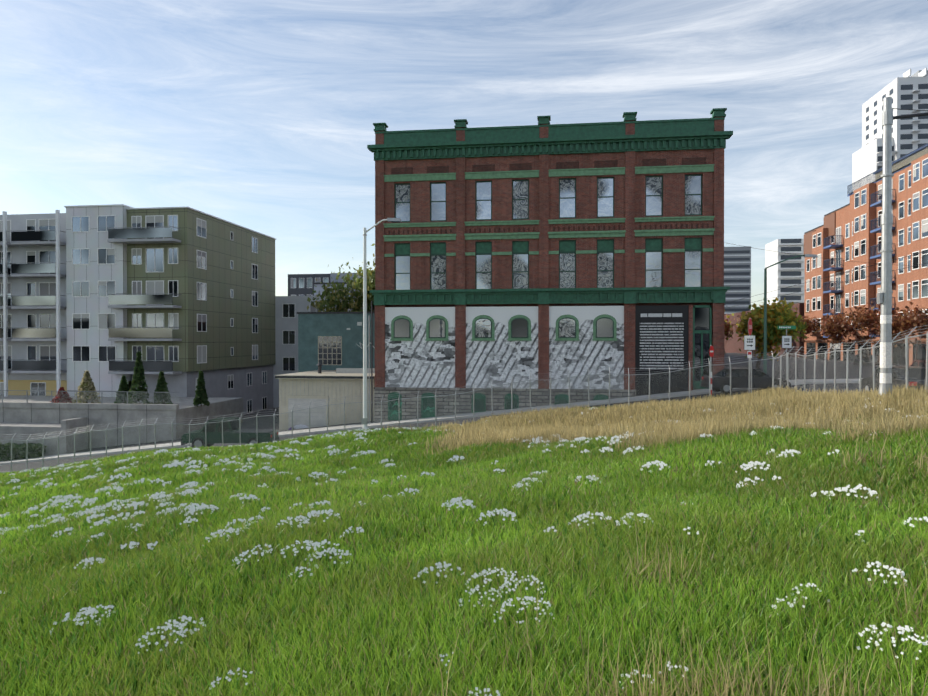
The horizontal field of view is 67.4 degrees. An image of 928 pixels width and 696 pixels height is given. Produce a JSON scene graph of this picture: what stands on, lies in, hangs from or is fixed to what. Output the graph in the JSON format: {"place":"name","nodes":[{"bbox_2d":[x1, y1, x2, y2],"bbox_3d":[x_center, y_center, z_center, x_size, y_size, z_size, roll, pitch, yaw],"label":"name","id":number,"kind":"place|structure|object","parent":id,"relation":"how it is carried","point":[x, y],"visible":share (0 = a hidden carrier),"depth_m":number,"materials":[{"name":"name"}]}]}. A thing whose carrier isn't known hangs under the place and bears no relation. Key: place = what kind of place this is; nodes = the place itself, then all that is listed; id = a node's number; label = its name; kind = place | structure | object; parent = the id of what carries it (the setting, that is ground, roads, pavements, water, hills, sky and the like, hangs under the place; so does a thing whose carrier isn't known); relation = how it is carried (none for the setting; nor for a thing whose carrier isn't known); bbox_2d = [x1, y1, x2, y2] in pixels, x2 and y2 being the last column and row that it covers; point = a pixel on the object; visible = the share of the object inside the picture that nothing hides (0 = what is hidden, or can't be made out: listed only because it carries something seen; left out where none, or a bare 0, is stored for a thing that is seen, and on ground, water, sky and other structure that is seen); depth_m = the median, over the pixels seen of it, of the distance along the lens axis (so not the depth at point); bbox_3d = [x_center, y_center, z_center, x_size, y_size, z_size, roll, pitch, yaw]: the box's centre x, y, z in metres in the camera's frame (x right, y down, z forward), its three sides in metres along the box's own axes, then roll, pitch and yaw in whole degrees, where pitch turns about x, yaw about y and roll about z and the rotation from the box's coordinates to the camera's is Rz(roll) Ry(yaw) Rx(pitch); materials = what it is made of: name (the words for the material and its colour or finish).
{"place":"outdoors","nodes":[
{"label":"outdoors","id":0,"kind":"place"},
{"bbox_2d":[0,353,905,472],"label":"road","id":1,"kind":"structure","parent":0,"point":[247,422],"depth_m":47.23,"materials":[{"name":"grey asphalt"}]},
{"bbox_2d":[0,442,45,460],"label":"boxwood hedge leaves","id":2,"kind":"object","parent":1,"relation":"on","point":[19,450],"depth_m":50.51,"materials":[{"name":"green plant"}]},
{"bbox_2d":[0,204,354,414],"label":"apartments","id":3,"kind":"structure","parent":1,"relation":"on","point":[180,297],"depth_m":64.83,"materials":[{"name":"grey paint"}]},
{"bbox_2d":[193,371,209,406],"bbox_3d":[-20.861,3.230,55.274,1.228,2.948,1.293,0,1,8],"label":"conifer tree","id":4,"kind":"object","parent":1,"relation":"on","point":[201,395],"depth_m":55.04,"materials":[{"name":"green plant"}]},
{"bbox_2d":[181,417,278,447],"bbox_3d":[-14.211,5.217,42.453,5.460,1.800,1.890,0,1,0],"label":"pickup truck","id":5,"kind":"object","parent":1,"relation":"on","point":[231,436],"visible":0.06,"depth_m":41.53,"materials":[{"name":"teal paint"}]},
{"bbox_2d":[275,363,374,430],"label":"shed","id":6,"kind":"structure","parent":1,"relation":"on","point":[307,387],"depth_m":49.34,"materials":[{"name":"grey metal"}]},
{"bbox_2d":[288,273,362,297],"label":"blocks","id":7,"kind":"structure","parent":1,"relation":"on","point":[301,284],"depth_m":124.58,"materials":[{"name":"grey concrete"}]},
{"bbox_2d":[297,312,374,371],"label":"building","id":8,"kind":"structure","parent":1,"relation":"on","point":[331,340],"depth_m":57.88,"materials":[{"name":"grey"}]},
{"bbox_2d":[307,243,374,311],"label":"weeping birch tree","id":9,"kind":"object","parent":1,"relation":"on","point":[331,301],"depth_m":69.12,"materials":[{"name":"green plant"}]},
{"bbox_2d":[288,402,433,429],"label":"graffiti patches","id":10,"kind":"object","parent":1,"relation":"on","point":[295,426],"depth_m":49.46,"materials":[{"name":"paint"}]},
{"bbox_2d":[367,108,732,422],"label":"brick building","id":11,"kind":"structure","parent":1,"relation":"on","point":[542,250],"depth_m":45.78,"materials":[{"name":"red brick"}]},
{"bbox_2d":[709,345,713,371],"bbox_3d":[12.619,1.430,35.565,0.070,3.200,0.600,1,1,43],"label":"traffic sign","id":12,"kind":"object","parent":1,"relation":"on","point":[711,351],"visible":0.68,"depth_m":35.54,"materials":[{"name":"metal"}]},
{"bbox_2d":[701,368,790,393],"bbox_3d":[16.435,1.897,40.709,4.660,1.442,1.820,0,1,1],"label":"car","id":13,"kind":"object","parent":1,"relation":"on","point":[740,379],"depth_m":39.85,"materials":[{"name":"black paint"}]},
{"bbox_2d":[744,318,754,391],"bbox_3d":[14.462,0.632,35.196,0.854,4.303,0.306,0,1,-35],"label":"one way sign","id":14,"kind":"object","parent":1,"relation":"on","point":[749,342],"visible":0.94,"depth_m":35.17,"materials":[{"name":"metal"}]},
{"bbox_2d":[724,303,803,356],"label":"low blocks","id":15,"kind":"structure","parent":1,"relation":"on","point":[732,345],"depth_m":128.72,"materials":[{"name":"red brick"}]},
{"bbox_2d":[724,314,736,353],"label":"russet tree","id":16,"kind":"object","parent":15,"relation":"on","point":[728,326],"depth_m":121.65,"materials":[{"name":"brown plant"}]},
{"bbox_2d":[778,325,795,379],"bbox_3d":[19.285,0.561,41.616,1.100,3.850,0.073,0,1,2],"label":"one way sign","id":17,"kind":"object","parent":1,"relation":"on","point":[786,341],"depth_m":41.57,"materials":[{"name":"metal"}]},
{"bbox_2d":[763,254,817,373],"bbox_3d":[19.315,-1.534,41.294,3.046,8.007,0.320,0,1,8],"label":"street light","id":18,"kind":"object","parent":1,"relation":"on","point":[765,313],"visible":0.69,"depth_m":41.40,"materials":[{"name":"green"}]},
{"bbox_2d":[794,311,819,352],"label":"tree","id":19,"kind":"object","parent":1,"relation":"on","point":[809,328],"depth_m":87.40,"materials":[{"name":"brown plant"}]},
{"bbox_2d":[814,312,860,361],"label":"tree","id":20,"kind":"object","parent":1,"relation":"on","point":[830,324],"depth_m":76.43,"materials":[{"name":"brown plant"}]},
{"bbox_2d":[804,143,927,365],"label":"orange apartments","id":21,"kind":"structure","parent":1,"relation":"on","point":[850,232],"depth_m":72.93,"materials":[{"name":"brick"}]},
{"bbox_2d":[835,299,896,354],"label":"tree","id":22,"kind":"object","parent":1,"relation":"on","point":[865,319],"depth_m":68.30,"materials":[{"name":"brown plant"}]},
{"bbox_2d":[871,302,927,359],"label":"tree","id":23,"kind":"object","parent":1,"relation":"on","point":[904,323],"depth_m":59.41,"materials":[{"name":"brown plant"}]},
{"bbox_2d":[917,307,927,328],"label":"tree","id":24,"kind":"object","parent":1,"relation":"on","point":[923,316],"visible":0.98,"depth_m":53.19,"materials":[{"name":"brown plant"}]},
{"bbox_2d":[0,387,927,695],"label":"lot ground","id":25,"kind":"structure","parent":0,"point":[509,617],"depth_m":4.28,"materials":[{"name":"plant"}]},
{"bbox_2d":[362,218,401,428],"bbox_3d":[-4.310,-0.907,35.404,2.310,11.370,0.840,0,1,8],"label":"street light","id":26,"kind":"object","parent":25,"relation":"on","point":[392,220],"visible":0.67,"depth_m":35.42,"materials":[{"name":"metal"}]},
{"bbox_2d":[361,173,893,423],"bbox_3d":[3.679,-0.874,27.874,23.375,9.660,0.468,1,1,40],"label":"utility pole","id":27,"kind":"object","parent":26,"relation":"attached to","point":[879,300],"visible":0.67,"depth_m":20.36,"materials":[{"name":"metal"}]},
{"bbox_2d":[0,351,773,471],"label":"fence","id":28,"kind":"object","parent":25,"relation":"on","point":[381,403],"visible":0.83,"depth_m":36.64,"materials":[{"name":"metal"}]},
{"bbox_2d":[0,398,927,695],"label":"alyssum","id":29,"kind":"object","parent":25,"relation":"on","point":[192,508],"depth_m":8.69,"materials":[{"name":"white plant"}]},
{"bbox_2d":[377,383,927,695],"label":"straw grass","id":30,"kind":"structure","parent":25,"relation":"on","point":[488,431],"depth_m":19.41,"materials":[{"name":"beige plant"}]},
{"bbox_2d":[773,325,927,392],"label":"fence","id":31,"kind":"object","parent":25,"relation":"on","point":[906,338],"visible":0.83,"depth_m":25.39,"materials":[{"name":"metal"}]},
{"bbox_2d":[0,0,927,309],"label":"sky","id":32,"kind":"structure","parent":0,"point":[259,116],"materials":[{"name":"blue"}]},
{"bbox_2d":[724,246,750,314],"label":"high-rise building","id":33,"kind":"structure","parent":0,"point":[737,270],"depth_m":298.57,"materials":[{"name":"grey concrete"}]},
{"bbox_2d":[730,313,754,355],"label":"russet tree","id":34,"kind":"object","parent":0,"point":[740,331],"depth_m":104.89,"materials":[{"name":"brown plant"}]},
{"bbox_2d":[765,239,804,304],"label":"high-rise building","id":35,"kind":"structure","parent":0,"point":[786,273],"depth_m":248.46,"materials":[{"name":"white concrete"}]},
{"bbox_2d":[852,68,927,185],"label":"white residential tower","id":36,"kind":"structure","parent":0,"point":[906,91],"depth_m":216.05,"materials":[{"name":"white concrete"}]},
{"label":"first avenue road","id":37,"kind":"structure","parent":0,"visible":0},
{"bbox_2d":[736,297,807,368],"bbox_3d":[21.270,-0.562,48.603,4.661,5.983,5.826,0,1,8],"label":"autumn tree","id":38,"kind":"object","parent":37,"relation":"on","point":[778,314],"depth_m":47.49,"materials":[{"name":"green plant"}]},
{"bbox_2d":[853,355,895,366],"bbox_3d":[38.529,1.508,65.376,1.890,1.701,4.760,0,1,8],"label":"car","id":39,"kind":"object","parent":37,"relation":"on","point":[857,357],"depth_m":64.88,"materials":[{"name":"black paint"}]},
{"bbox_2d":[861,366,925,391],"bbox_3d":[19.315,1.549,30.630,1.820,1.442,4.660,0,1,8],"label":"van","id":40,"kind":"object","parent":37,"relation":"on","point":[913,380],"depth_m":29.62,"materials":[{"name":"black paint"}]},
{"bbox_2d":[910,360,925,366],"bbox_3d":[37.193,1.742,55.468,1.820,1.442,4.660,0,1,8],"label":"car","id":41,"kind":"object","parent":37,"relation":"on","point":[915,363],"depth_m":55.92,"materials":[{"name":"grey paint"}]},
{"label":"ground surface","id":42,"kind":"structure","parent":0,"visible":0},
{"bbox_2d":[0,395,242,455],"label":"concrete wall","id":43,"kind":"structure","parent":42,"relation":"on","point":[35,416],"depth_m":53.09,"materials":[{"name":"concrete"}]},
{"bbox_2d":[52,387,72,402],"bbox_3d":[-31.782,3.833,54.860,2.020,1.598,1.901,0,1,8],"label":"maple shrub","id":44,"kind":"object","parent":43,"relation":"on","point":[63,396],"visible":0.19,"depth_m":54.66,"materials":[{"name":"red plant"}]},
{"bbox_2d":[72,370,100,402],"bbox_3d":[-29.758,3.214,54.755,2.161,2.963,2.212,0,1,8],"label":"conifer tree","id":45,"kind":"object","parent":43,"relation":"on","point":[87,383],"depth_m":54.53,"materials":[{"name":"yellow plant"}]},
{"bbox_2d":[0,390,178,403],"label":"terrace railing","id":46,"kind":"object","parent":43,"relation":"on","point":[76,398],"visible":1,"depth_m":53.10,"materials":[{"name":"grey metal"}]},
{"bbox_2d":[114,375,130,403],"bbox_3d":[-27.037,3.406,55.245,1.509,2.515,1.542,0,1,8],"label":"conifer tree","id":47,"kind":"object","parent":43,"relation":"on","point":[123,385],"depth_m":55.02,"materials":[{"name":"green plant"}]},
{"bbox_2d":[128,351,150,403],"bbox_3d":[-25.413,2.478,54.436,1.862,4.504,1.747,0,1,8],"label":"conifer tree","id":48,"kind":"object","parent":43,"relation":"on","point":[138,379],"depth_m":54.20,"materials":[{"name":"green plant"}]},
{"bbox_2d":[151,371,172,403],"bbox_3d":[-23.698,3.212,54.527,1.713,2.851,1.639,0,1,8],"label":"conifer tree","id":49,"kind":"object","parent":43,"relation":"on","point":[161,385],"visible":0.71,"depth_m":54.26,"materials":[{"name":"green plant"}]},
{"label":"kerb strip","id":50,"kind":"structure","parent":0,"visible":0},
{"bbox_2d":[878,97,927,394],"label":"steel mast","id":51,"kind":"object","parent":50,"relation":"on","point":[886,218],"visible":0.83,"depth_m":20.31,"materials":[{"name":"metal"}]},
{"bbox_2d":[724,108,927,317],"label":"overhead wires","id":52,"kind":"object","parent":51,"relation":"hanging from","point":[836,259],"visible":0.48,"depth_m":44.48,"materials":[{"name":"black"}]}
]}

